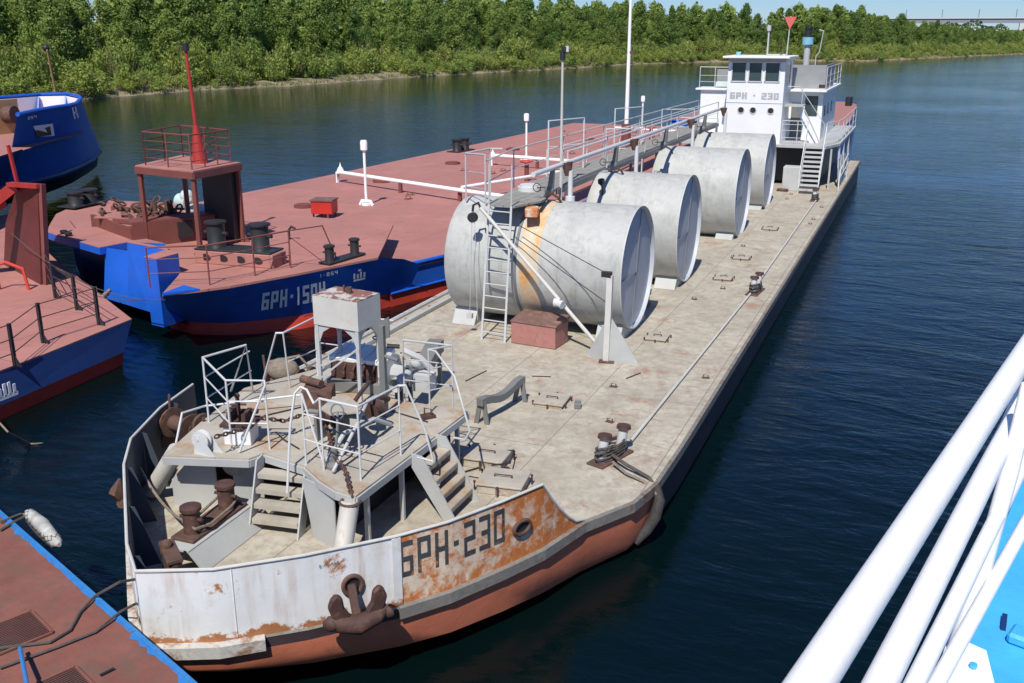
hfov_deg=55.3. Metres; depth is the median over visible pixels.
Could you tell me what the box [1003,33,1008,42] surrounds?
tree
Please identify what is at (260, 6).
tree
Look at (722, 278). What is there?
hatch
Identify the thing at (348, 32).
tree
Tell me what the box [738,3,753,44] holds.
tree
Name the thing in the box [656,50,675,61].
willow bush
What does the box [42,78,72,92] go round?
willow bush
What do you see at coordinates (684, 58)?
willow bush
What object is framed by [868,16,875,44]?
tree
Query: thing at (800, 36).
tree
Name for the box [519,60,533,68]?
willow bush
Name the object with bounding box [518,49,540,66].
willow bush
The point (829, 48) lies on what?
willow bush
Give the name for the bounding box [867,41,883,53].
willow bush
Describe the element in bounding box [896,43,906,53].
willow bush
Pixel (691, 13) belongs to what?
tree
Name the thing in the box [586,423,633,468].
mooring bollard
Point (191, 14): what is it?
tree
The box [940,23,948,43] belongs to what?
tree
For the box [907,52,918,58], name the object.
willow bush
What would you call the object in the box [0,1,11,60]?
tree
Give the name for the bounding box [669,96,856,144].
cargo barge
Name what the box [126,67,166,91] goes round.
willow bush
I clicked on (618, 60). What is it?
willow bush
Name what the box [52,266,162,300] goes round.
mooring line
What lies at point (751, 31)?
tree
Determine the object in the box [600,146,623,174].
valve
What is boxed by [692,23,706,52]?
tree
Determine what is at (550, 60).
willow bush
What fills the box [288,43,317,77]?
willow bush
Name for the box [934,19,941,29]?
tree
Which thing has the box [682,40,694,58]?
willow bush
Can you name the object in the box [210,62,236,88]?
willow bush
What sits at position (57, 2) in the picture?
tree
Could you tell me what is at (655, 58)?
willow bush
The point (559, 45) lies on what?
willow bush
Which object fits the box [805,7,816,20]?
tree
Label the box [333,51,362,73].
willow bush
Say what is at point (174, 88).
bank grass
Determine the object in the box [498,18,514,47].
tree
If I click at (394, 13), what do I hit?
tree
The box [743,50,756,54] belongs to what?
willow bush
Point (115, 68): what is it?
willow bush
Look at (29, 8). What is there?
tree
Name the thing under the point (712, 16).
tree
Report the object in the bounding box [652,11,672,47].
tree
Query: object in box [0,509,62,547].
rope fender
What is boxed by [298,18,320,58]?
tree
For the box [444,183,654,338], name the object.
storage tank
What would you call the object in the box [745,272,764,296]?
mooring bollard
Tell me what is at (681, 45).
willow bush
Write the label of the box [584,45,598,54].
willow bush
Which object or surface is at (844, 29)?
tree
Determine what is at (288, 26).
tree
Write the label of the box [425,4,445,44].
tree
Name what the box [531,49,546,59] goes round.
willow bush
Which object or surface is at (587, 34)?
tree
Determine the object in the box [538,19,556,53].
tree
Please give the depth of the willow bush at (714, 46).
285.64 m
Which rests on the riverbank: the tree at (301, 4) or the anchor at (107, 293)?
the tree at (301, 4)
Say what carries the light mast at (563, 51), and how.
on the cargo barge at (424, 535)
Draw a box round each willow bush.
[0,35,20,81]
[0,50,13,92]
[0,72,33,95]
[3,42,53,91]
[13,34,66,91]
[29,85,50,92]
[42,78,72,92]
[54,54,83,88]
[57,60,114,97]
[66,56,103,81]
[77,81,114,93]
[88,40,133,89]
[96,36,152,84]
[108,77,136,91]
[126,42,158,78]
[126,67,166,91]
[137,67,172,88]
[142,62,172,82]
[162,74,188,87]
[164,36,212,84]
[179,69,214,86]
[189,40,222,80]
[206,41,243,82]
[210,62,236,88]
[231,68,255,84]
[233,35,262,80]
[257,56,286,80]
[259,35,299,75]
[261,51,289,80]
[263,72,289,80]
[287,65,298,77]
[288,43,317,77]
[296,70,309,77]
[301,53,335,77]
[301,56,332,77]
[320,52,346,74]
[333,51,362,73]
[333,58,352,74]
[341,45,371,73]
[342,40,377,73]
[360,62,371,73]
[368,63,382,72]
[371,54,380,69]
[373,41,398,70]
[377,55,402,72]
[382,48,403,69]
[398,58,427,75]
[402,46,421,66]
[415,62,436,73]
[424,42,451,69]
[424,54,443,67]
[426,62,438,73]
[437,59,470,72]
[437,61,458,74]
[444,50,460,63]
[453,45,481,67]
[454,50,470,60]
[459,60,472,70]
[463,52,486,70]
[469,46,493,67]
[475,54,499,69]
[478,45,504,59]
[487,37,511,67]
[488,60,503,68]
[495,56,519,70]
[507,32,534,65]
[511,59,526,70]
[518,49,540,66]
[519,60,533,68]
[523,56,544,68]
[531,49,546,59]
[538,55,549,67]
[539,47,558,57]
[544,56,553,65]
[548,45,559,55]
[551,54,568,66]
[553,36,571,55]
[558,53,576,66]
[565,35,586,55]
[565,43,583,63]
[570,42,584,54]
[575,49,598,66]
[575,55,585,65]
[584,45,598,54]
[590,54,600,65]
[592,44,610,56]
[596,49,608,64]
[600,34,620,55]
[603,54,612,65]
[605,43,616,58]
[612,37,627,54]
[614,54,624,63]
[616,54,633,63]
[623,42,638,58]
[633,53,643,62]
[635,39,654,60]
[637,53,654,62]
[645,49,665,60]
[652,42,668,54]
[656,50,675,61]
[662,43,682,58]
[662,51,681,62]
[673,41,688,58]
[679,37,695,55]
[679,51,693,62]
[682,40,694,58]
[694,36,710,55]
[694,52,705,59]
[707,35,724,56]
[710,51,721,59]
[715,45,730,54]
[719,53,734,60]
[722,39,741,53]
[735,41,750,54]
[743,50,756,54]
[748,41,763,54]
[748,46,759,54]
[760,51,778,54]
[762,43,771,52]
[769,35,790,54]
[789,41,803,56]
[799,44,818,57]
[810,53,821,58]
[811,43,827,57]
[817,49,834,58]
[823,43,835,54]
[827,36,846,56]
[831,51,843,59]
[844,51,857,60]
[847,44,855,52]
[850,45,867,57]
[857,49,871,59]
[858,49,872,60]
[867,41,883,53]
[867,47,883,59]
[873,50,885,60]
[877,41,889,51]
[885,51,894,57]
[886,41,898,51]
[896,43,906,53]
[898,50,910,57]
[903,40,916,52]
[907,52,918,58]
[913,41,927,51]
[913,50,924,56]
[922,38,932,50]
[924,45,935,52]
[938,41,946,50]
[954,41,967,49]
[957,47,969,55]
[958,38,970,49]
[968,43,977,52]
[970,41,981,50]
[975,41,986,49]
[979,47,989,53]
[986,39,995,48]
[1002,43,1012,48]
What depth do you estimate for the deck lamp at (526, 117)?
55.14 m
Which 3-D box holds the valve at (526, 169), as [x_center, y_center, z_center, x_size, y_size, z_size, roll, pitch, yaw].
[0.713,-8.307,47.630,0.680,0.988,0.680,7,19,22]
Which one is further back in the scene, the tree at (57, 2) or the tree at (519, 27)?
the tree at (519, 27)
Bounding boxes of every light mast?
[42,44,56,92]
[182,43,208,163]
[559,46,568,199]
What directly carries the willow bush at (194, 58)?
on the riverbank
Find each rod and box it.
[99,667,114,675]
[465,370,486,381]
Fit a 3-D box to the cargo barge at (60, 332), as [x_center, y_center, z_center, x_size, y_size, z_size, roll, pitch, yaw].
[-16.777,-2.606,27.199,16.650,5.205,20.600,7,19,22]
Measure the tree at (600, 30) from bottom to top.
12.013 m
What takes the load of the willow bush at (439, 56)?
on the riverbank
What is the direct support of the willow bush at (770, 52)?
on the riverbank
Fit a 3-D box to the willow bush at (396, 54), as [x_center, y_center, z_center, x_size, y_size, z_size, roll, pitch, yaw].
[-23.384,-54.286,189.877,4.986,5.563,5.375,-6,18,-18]
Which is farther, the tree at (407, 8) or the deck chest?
the tree at (407, 8)
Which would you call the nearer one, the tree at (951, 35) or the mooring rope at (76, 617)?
the mooring rope at (76, 617)
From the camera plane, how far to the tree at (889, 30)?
319.07 m
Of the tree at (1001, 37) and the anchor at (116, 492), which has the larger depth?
the tree at (1001, 37)
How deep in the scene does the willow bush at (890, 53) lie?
306.66 m
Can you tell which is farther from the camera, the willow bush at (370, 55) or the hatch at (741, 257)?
the willow bush at (370, 55)
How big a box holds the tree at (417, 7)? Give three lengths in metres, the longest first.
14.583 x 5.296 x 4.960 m
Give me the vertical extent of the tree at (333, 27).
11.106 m
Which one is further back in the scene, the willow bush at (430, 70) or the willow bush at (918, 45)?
the willow bush at (918, 45)
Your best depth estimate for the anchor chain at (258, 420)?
14.99 m
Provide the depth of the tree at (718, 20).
292.24 m
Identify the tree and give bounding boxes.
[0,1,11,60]
[0,12,7,46]
[10,0,38,44]
[13,0,55,57]
[25,0,78,65]
[39,0,85,57]
[54,0,89,64]
[69,0,96,63]
[69,0,100,55]
[78,0,99,59]
[90,0,127,52]
[113,10,149,59]
[117,0,163,66]
[133,0,158,65]
[149,8,186,75]
[153,0,190,73]
[177,0,208,47]
[177,0,227,58]
[178,2,217,52]
[188,20,212,59]
[206,1,218,50]
[209,2,244,51]
[211,18,239,56]
[219,0,245,67]
[241,2,265,63]
[242,14,271,68]
[243,0,277,58]
[246,0,271,52]
[265,0,281,54]
[266,8,301,55]
[267,0,287,55]
[275,5,299,67]
[292,0,327,55]
[294,0,305,51]
[296,0,327,57]
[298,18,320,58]
[300,0,341,59]
[320,1,340,53]
[321,12,341,59]
[332,0,345,50]
[340,7,367,55]
[341,17,355,52]
[342,5,362,51]
[350,0,387,48]
[359,3,387,52]
[360,21,379,55]
[378,7,412,52]
[379,0,414,48]
[382,0,403,38]
[386,21,403,55]
[395,22,406,57]
[397,0,412,47]
[404,13,433,62]
[407,0,430,54]
[411,0,431,56]
[424,9,446,53]
[425,0,443,50]
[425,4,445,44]
[425,18,440,51]
[440,9,450,44]
[441,9,467,60]
[443,1,459,54]
[448,0,479,53]
[464,0,487,46]
[465,22,480,52]
[466,17,483,50]
[474,0,486,49]
[477,5,507,50]
[484,13,499,51]
[485,1,503,42]
[497,8,510,38]
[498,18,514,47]
[507,7,525,40]
[508,1,518,20]
[512,15,524,52]
[517,0,536,44]
[517,7,528,53]
[523,19,538,51]
[525,0,539,39]
[527,15,550,47]
[535,24,549,52]
[536,3,552,49]
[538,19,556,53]
[547,1,554,11]
[550,3,568,40]
[552,21,562,49]
[560,20,568,43]
[563,11,578,41]
[567,8,574,22]
[567,23,577,49]
[569,6,587,46]
[580,21,595,47]
[582,6,597,48]
[588,1,610,37]
[589,9,597,42]
[592,16,612,47]
[602,8,617,36]
[605,25,618,52]
[606,2,625,40]
[614,17,633,48]
[620,0,628,45]
[624,14,636,44]
[631,24,638,49]
[633,4,649,44]
[634,0,647,41]
[634,19,643,47]
[640,8,659,45]
[642,22,654,46]
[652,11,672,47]
[655,17,670,49]
[667,5,677,43]
[667,23,683,50]
[668,11,689,41]
[679,23,688,44]
[686,6,700,42]
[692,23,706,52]
[703,23,714,40]
[705,8,716,36]
[708,10,728,40]
[710,25,720,50]
[719,13,729,34]
[720,22,731,46]
[729,24,743,44]
[730,15,741,45]
[734,18,747,50]
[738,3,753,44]
[746,21,758,50]
[747,13,767,50]
[758,23,767,51]
[766,20,778,51]
[767,21,787,52]
[782,8,797,45]
[795,24,805,55]
[798,16,814,45]
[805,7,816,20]
[810,21,822,49]
[814,19,822,44]
[816,7,830,43]
[822,12,839,46]
[822,23,835,45]
[823,3,842,44]
[834,14,847,51]
[835,17,847,43]
[843,26,852,50]
[846,12,868,47]
[846,24,855,51]
[848,4,868,43]
[855,29,865,48]
[864,23,871,45]
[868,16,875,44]
[869,21,881,43]
[870,17,883,43]
[877,30,885,47]
[880,22,892,34]
[882,28,890,46]
[884,17,890,26]
[885,26,896,45]
[890,19,902,44]
[891,28,896,44]
[895,13,910,33]
[896,26,912,45]
[897,22,902,43]
[899,18,912,44]
[904,29,913,46]
[910,27,916,41]
[912,27,924,43]
[921,27,935,46]
[922,22,929,36]
[931,28,939,48]
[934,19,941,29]
[934,28,942,45]
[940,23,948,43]
[940,31,951,45]
[947,31,954,44]
[954,33,962,45]
[966,34,972,42]
[968,31,975,43]
[972,32,978,43]
[975,28,980,39]
[992,34,998,43]
[998,33,1003,44]
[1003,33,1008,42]
[1008,36,1015,44]
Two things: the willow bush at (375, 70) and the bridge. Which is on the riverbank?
the willow bush at (375, 70)
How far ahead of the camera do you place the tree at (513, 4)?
237.43 m
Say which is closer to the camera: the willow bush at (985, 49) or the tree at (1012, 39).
the willow bush at (985, 49)
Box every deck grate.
[0,609,53,654]
[34,665,93,682]
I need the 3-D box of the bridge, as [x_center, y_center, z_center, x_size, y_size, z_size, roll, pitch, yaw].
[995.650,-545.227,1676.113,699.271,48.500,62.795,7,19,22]
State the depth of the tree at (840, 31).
297.94 m
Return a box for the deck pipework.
[335,126,674,201]
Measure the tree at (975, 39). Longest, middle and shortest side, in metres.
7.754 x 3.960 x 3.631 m
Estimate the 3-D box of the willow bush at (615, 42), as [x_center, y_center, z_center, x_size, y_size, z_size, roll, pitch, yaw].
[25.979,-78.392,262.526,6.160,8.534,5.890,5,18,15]
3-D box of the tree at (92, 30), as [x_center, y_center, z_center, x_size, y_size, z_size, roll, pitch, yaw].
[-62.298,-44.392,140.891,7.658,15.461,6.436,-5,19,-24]
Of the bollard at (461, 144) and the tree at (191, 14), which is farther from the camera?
the tree at (191, 14)
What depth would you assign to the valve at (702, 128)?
39.08 m
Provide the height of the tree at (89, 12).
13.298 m
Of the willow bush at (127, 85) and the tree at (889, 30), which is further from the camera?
the tree at (889, 30)
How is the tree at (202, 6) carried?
on the riverbank
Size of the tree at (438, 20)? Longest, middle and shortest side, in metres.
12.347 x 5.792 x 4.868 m
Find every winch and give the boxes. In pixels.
[0,99,19,134]
[159,394,209,447]
[262,354,315,381]
[325,336,435,394]
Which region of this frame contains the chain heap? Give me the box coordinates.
[98,196,184,218]
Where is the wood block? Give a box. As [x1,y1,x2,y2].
[574,400,580,408]
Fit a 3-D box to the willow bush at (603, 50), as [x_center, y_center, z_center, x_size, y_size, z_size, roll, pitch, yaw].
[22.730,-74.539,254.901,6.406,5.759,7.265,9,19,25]
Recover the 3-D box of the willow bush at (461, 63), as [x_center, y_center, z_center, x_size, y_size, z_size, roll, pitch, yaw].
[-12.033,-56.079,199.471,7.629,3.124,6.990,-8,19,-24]
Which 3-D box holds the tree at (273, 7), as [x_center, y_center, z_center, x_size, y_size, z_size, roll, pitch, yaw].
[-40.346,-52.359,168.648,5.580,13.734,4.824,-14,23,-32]
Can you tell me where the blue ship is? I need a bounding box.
[0,92,101,203]
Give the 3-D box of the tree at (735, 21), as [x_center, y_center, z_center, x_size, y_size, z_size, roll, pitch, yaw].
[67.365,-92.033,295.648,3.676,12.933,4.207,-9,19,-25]
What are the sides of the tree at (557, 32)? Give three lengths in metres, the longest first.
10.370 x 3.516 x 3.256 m
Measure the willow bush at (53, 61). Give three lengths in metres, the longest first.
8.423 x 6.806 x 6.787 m
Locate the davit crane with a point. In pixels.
(609, 345)
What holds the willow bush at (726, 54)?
on the riverbank
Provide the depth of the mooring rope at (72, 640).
10.90 m
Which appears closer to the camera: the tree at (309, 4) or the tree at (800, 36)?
the tree at (309, 4)
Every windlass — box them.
[173,190,204,211]
[299,375,390,445]
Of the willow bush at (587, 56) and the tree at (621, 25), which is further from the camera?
the tree at (621, 25)
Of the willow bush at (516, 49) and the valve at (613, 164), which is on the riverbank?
the willow bush at (516, 49)
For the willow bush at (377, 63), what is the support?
on the riverbank
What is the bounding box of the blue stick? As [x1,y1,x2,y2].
[18,646,28,682]
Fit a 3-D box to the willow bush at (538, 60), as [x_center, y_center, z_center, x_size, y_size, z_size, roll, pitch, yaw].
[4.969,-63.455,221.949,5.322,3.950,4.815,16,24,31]
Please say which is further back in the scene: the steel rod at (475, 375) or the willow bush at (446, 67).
the willow bush at (446, 67)
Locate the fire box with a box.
[309,197,338,217]
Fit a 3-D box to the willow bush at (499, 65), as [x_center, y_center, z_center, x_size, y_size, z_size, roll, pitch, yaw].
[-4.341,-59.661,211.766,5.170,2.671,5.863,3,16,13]
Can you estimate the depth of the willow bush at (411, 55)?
190.68 m
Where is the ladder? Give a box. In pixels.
[481,164,512,342]
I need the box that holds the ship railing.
[782,334,1023,682]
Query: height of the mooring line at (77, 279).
1.106 m
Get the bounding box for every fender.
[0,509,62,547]
[634,484,664,545]
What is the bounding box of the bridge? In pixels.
[889,9,1023,29]
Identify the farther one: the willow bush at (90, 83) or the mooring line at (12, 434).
the willow bush at (90, 83)
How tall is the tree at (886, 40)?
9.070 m
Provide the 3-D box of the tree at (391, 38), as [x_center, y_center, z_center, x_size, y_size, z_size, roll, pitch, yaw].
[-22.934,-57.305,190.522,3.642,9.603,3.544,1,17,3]
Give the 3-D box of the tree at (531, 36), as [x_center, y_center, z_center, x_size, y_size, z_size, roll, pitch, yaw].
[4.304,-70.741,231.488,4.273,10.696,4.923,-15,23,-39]
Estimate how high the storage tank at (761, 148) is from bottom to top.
3.116 m
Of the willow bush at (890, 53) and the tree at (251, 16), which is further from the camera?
the willow bush at (890, 53)
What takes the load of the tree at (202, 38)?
on the riverbank
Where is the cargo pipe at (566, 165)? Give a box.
[531,106,726,200]
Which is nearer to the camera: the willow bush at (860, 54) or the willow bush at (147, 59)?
the willow bush at (147, 59)
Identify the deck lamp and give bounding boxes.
[359,140,373,205]
[521,113,528,159]
[640,96,644,130]
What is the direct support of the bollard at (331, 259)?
on the cargo barge at (401, 236)
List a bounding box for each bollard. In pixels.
[57,187,107,208]
[60,230,71,236]
[171,479,266,567]
[194,219,283,254]
[318,237,365,264]
[447,137,474,152]
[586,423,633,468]
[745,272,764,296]
[810,187,819,201]
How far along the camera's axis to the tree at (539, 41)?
233.87 m
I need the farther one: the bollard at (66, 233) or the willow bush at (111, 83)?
the willow bush at (111, 83)
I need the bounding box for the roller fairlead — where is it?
[158,538,182,568]
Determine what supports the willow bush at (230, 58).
on the riverbank
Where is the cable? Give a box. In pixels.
[465,450,513,471]
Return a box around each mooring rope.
[0,578,135,649]
[0,602,136,668]
[139,467,238,530]
[610,453,653,481]
[612,461,656,494]
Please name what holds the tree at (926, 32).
on the riverbank
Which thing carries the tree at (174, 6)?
on the riverbank
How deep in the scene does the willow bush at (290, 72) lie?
162.52 m
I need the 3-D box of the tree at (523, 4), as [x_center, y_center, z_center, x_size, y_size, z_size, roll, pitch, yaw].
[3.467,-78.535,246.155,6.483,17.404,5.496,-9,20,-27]
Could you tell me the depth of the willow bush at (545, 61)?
225.25 m
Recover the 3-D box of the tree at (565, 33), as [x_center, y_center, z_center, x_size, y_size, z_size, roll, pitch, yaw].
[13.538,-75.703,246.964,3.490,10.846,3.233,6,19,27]
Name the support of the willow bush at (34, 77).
on the riverbank
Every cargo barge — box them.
[0,145,131,420]
[48,123,690,334]
[122,25,860,671]
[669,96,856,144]
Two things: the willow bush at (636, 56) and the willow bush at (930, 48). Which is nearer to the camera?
the willow bush at (636, 56)
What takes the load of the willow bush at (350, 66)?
on the riverbank
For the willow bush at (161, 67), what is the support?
on the riverbank
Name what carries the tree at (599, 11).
on the riverbank
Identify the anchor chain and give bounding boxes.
[213,411,306,438]
[314,408,353,497]
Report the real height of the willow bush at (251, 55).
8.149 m
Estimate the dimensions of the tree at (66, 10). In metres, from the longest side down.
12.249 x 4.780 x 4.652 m
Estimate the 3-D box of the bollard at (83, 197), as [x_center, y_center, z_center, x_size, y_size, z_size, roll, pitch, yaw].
[-16.225,-5.452,36.920,0.837,0.555,1.765,6,19,19]
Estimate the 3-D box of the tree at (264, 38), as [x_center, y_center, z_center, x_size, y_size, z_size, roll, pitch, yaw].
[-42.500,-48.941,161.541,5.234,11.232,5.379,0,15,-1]
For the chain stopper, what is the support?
on the cargo barge at (424, 535)
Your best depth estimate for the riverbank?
171.83 m
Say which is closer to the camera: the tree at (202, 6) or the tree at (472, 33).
the tree at (202, 6)
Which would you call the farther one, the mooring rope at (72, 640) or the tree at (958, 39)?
the tree at (958, 39)
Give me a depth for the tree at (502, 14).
227.88 m
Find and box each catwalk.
[465,100,718,217]
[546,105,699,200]
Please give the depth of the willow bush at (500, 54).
212.71 m
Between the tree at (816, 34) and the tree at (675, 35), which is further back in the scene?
the tree at (816, 34)
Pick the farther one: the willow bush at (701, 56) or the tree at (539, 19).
the willow bush at (701, 56)
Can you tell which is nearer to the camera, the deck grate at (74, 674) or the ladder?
the deck grate at (74, 674)
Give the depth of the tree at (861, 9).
302.01 m
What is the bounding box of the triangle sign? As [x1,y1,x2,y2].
[785,16,796,55]
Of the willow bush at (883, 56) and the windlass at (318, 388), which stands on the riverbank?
the willow bush at (883, 56)
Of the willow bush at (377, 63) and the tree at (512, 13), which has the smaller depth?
the willow bush at (377, 63)
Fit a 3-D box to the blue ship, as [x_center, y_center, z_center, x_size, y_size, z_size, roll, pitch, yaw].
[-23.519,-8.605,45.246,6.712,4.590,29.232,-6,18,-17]
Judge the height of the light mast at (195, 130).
3.531 m
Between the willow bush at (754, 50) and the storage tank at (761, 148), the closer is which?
the storage tank at (761, 148)
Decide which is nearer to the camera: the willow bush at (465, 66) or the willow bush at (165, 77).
the willow bush at (165, 77)
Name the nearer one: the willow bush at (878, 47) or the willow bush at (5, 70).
the willow bush at (5, 70)
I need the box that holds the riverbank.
[28,44,1022,98]
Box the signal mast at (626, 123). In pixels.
[621,0,635,149]
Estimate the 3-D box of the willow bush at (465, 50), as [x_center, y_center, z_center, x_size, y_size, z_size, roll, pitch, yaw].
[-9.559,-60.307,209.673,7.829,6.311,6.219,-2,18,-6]
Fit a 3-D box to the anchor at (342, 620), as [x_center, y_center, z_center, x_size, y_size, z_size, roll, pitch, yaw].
[-1.924,3.274,12.005,0.847,0.600,0.456,-11,21,-31]
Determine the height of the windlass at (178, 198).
1.150 m
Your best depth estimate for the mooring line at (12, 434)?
19.51 m
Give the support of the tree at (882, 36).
on the riverbank
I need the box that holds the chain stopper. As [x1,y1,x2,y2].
[219,393,260,445]
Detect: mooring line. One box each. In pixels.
[0,422,39,444]
[11,233,150,299]
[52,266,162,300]
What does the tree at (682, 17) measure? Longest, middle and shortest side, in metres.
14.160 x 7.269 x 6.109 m
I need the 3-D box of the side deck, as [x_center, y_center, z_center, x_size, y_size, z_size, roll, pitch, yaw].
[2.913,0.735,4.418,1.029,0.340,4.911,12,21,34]
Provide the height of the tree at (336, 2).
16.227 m
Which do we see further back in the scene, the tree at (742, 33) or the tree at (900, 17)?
the tree at (900, 17)
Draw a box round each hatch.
[460,442,514,470]
[473,466,532,497]
[532,391,572,408]
[643,332,671,342]
[713,274,734,281]
[731,254,751,260]
[761,226,778,230]
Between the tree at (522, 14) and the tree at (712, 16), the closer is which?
the tree at (522, 14)
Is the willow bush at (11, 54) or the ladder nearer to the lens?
the ladder
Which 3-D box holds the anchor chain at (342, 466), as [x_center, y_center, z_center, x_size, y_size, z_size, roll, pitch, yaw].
[-2.638,1.590,14.400,0.147,0.373,2.654,-7,19,-20]
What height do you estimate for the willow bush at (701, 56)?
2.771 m
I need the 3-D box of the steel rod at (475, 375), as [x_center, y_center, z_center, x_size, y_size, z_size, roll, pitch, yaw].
[-0.765,0.733,20.905,0.020,0.020,0.800,11,20,31]
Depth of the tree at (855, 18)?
299.00 m
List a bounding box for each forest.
[0,0,1023,71]
[943,19,1023,31]
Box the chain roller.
[191,429,222,457]
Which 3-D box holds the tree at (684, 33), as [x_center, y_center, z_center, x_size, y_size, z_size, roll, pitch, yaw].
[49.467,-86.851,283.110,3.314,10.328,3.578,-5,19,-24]
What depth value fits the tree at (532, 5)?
244.44 m
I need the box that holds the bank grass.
[73,52,1023,97]
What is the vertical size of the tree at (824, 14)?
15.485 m
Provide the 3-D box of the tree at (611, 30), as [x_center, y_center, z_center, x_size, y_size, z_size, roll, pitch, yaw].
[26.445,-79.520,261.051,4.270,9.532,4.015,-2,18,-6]
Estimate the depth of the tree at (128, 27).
140.99 m
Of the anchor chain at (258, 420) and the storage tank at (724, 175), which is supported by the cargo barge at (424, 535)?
the storage tank at (724, 175)
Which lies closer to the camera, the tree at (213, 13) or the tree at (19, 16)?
the tree at (19, 16)
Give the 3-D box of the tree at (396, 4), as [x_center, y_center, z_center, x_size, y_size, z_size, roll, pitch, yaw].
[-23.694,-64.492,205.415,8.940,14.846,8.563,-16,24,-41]
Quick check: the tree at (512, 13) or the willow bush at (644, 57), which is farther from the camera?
the willow bush at (644, 57)
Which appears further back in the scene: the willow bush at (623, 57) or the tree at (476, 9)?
the willow bush at (623, 57)
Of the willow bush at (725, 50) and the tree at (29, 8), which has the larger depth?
the willow bush at (725, 50)
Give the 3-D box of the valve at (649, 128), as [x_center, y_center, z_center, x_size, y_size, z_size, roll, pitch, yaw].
[9.146,-13.605,64.425,0.680,0.988,0.680,7,19,22]
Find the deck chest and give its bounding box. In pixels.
[510,309,568,348]
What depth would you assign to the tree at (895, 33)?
322.06 m
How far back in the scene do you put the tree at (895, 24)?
327.05 m
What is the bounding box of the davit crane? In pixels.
[466,202,638,363]
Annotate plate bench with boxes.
[400,338,443,401]
[474,375,526,424]
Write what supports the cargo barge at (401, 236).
on the water
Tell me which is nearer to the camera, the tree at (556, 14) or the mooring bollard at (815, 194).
the mooring bollard at (815, 194)
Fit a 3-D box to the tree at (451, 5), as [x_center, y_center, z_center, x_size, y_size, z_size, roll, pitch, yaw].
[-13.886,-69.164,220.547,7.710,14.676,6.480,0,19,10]
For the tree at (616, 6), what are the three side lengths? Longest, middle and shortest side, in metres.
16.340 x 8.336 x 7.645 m
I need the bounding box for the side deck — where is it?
[970,480,1023,682]
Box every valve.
[520,160,533,180]
[533,169,561,202]
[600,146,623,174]
[646,127,655,139]
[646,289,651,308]
[652,129,672,153]
[694,115,710,136]
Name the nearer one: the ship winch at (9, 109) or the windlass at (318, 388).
the windlass at (318, 388)
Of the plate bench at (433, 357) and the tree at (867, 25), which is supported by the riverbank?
the tree at (867, 25)
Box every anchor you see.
[79,287,111,298]
[109,478,123,508]
[323,583,393,634]
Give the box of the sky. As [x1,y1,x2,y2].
[86,0,1023,30]
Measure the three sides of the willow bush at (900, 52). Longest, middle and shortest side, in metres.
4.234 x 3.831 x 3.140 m
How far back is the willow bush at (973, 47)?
364.69 m
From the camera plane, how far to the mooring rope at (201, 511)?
14.21 m
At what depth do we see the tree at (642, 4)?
284.57 m
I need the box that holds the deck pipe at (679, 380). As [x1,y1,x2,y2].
[630,200,815,441]
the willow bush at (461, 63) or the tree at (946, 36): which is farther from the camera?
the tree at (946, 36)
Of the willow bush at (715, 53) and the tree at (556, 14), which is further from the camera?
the willow bush at (715, 53)
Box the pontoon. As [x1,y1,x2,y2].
[0,510,196,682]
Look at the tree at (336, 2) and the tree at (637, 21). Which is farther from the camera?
the tree at (637, 21)
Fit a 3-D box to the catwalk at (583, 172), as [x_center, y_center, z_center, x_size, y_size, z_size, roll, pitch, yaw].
[4.419,-5.961,34.493,2.179,4.618,25.573,7,19,22]
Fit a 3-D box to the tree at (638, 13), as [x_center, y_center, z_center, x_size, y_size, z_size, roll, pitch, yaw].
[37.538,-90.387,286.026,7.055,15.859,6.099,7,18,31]
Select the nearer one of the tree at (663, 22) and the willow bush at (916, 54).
the tree at (663, 22)
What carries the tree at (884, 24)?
on the riverbank
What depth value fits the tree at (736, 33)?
293.53 m
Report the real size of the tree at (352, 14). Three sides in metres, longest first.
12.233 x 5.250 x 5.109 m
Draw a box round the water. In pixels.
[0,36,1023,682]
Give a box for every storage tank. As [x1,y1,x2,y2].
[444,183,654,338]
[586,170,701,289]
[652,146,751,240]
[694,132,775,210]
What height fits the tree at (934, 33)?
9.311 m
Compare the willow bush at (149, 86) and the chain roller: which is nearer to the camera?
the chain roller
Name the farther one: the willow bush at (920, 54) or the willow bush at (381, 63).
the willow bush at (920, 54)
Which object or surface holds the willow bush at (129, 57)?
on the riverbank
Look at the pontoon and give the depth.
11.21 m
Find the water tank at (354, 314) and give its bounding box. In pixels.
[312,285,380,402]
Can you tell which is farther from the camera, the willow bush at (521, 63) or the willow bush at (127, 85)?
the willow bush at (521, 63)
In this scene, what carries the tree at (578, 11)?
on the riverbank
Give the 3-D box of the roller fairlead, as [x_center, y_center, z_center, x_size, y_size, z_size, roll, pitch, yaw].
[-4.470,2.921,12.829,0.360,0.690,0.875,-10,20,-28]
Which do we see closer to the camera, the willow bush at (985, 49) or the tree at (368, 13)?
the tree at (368, 13)
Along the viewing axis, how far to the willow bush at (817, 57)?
293.31 m
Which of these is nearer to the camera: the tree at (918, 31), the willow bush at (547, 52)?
the willow bush at (547, 52)
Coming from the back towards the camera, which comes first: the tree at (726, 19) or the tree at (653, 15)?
the tree at (726, 19)
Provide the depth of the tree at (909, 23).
342.58 m
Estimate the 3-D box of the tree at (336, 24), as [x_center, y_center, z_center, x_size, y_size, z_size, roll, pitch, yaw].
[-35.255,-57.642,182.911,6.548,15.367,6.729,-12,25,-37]
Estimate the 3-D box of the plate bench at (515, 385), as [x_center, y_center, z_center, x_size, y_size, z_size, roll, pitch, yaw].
[-0.205,1.125,18.854,0.311,0.529,1.521,11,20,30]
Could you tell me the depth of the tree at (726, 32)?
292.45 m
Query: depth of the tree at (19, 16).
131.98 m
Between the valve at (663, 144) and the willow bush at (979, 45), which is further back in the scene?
the willow bush at (979, 45)
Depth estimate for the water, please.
23.95 m

